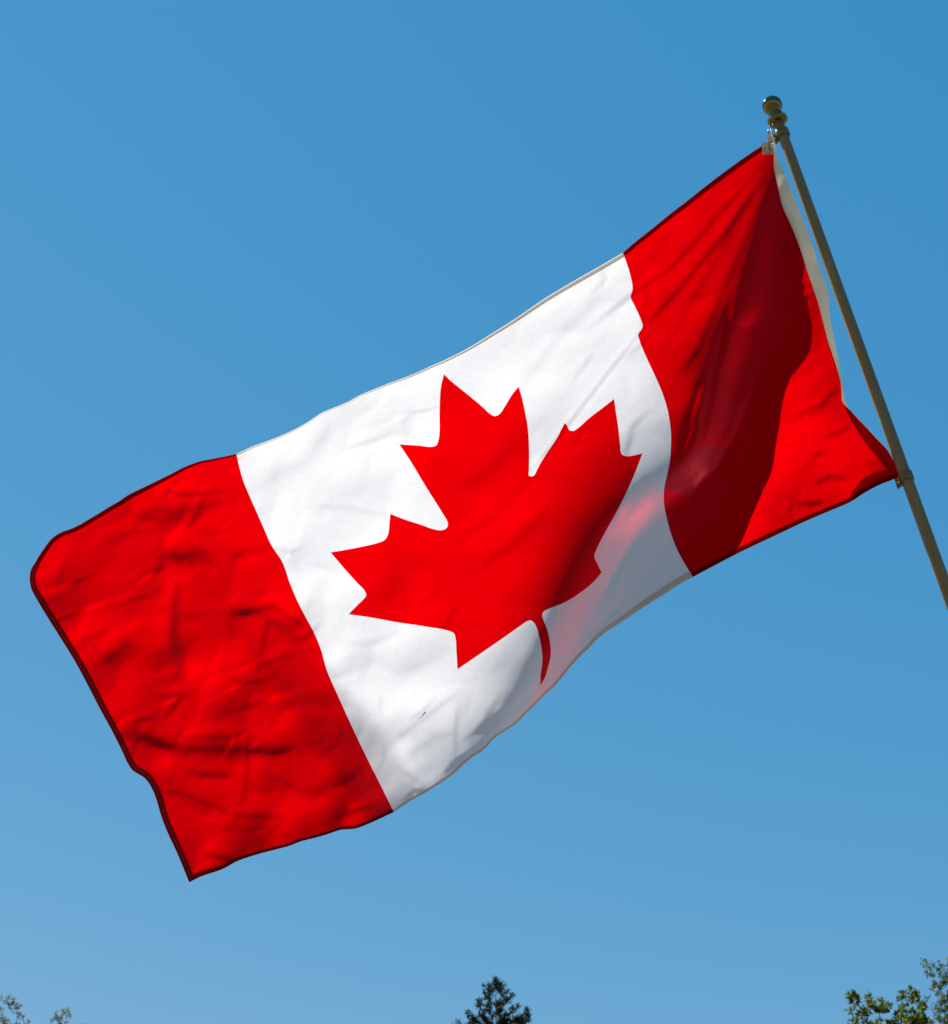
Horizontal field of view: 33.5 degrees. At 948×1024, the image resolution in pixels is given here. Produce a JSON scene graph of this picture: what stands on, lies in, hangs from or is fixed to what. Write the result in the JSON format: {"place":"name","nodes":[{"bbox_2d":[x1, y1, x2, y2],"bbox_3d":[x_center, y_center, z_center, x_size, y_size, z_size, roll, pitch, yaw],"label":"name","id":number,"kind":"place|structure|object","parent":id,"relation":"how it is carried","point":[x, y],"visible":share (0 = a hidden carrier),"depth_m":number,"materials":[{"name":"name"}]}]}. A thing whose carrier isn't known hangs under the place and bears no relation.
{"place":"outdoors","nodes":[
{"label":"outdoors","id":0,"kind":"place"},
{"bbox_2d":[0,992,88,1023],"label":"distant tree","id":1,"kind":"object","parent":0,"point":[3,1020],"visible":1,"depth_m":63.81,"materials":[{"name":"green plant"}]},
{"bbox_2d":[0,0,947,1023],"label":"sky","id":2,"kind":"structure","parent":0,"point":[226,226],"materials":[{"name":"blue"}]},
{"bbox_2d":[452,976,531,1023],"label":"conifer","id":3,"kind":"object","parent":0,"point":[499,1004],"visible":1,"depth_m":45.91,"materials":[{"name":"green plant"}]},
{"bbox_2d":[762,95,947,610],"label":"flagpole","id":4,"kind":"object","parent":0,"point":[777,121],"visible":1,"depth_m":3.41,"materials":[{"name":"grey metal"}]},
{"bbox_2d":[30,129,897,881],"bbox_3d":[-0.059,0.035,3.640,2.025,1.521,0.444,-12,-37,17],"label":"flag","id":5,"kind":"object","parent":4,"relation":"attached to","point":[368,607],"visible":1,"depth_m":3.63,"materials":[{"name":"red fabric"}]},
{"bbox_2d":[843,984,931,1023],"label":"broadleaf tree","id":6,"kind":"object","parent":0,"point":[900,1012],"visible":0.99,"depth_m":23.96,"materials":[{"name":"green plant"}]},
{"bbox_2d":[919,958,947,1023],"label":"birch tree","id":7,"kind":"object","parent":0,"point":[941,1001],"visible":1,"depth_m":20.87,"materials":[{"name":"green plant"}]}
]}

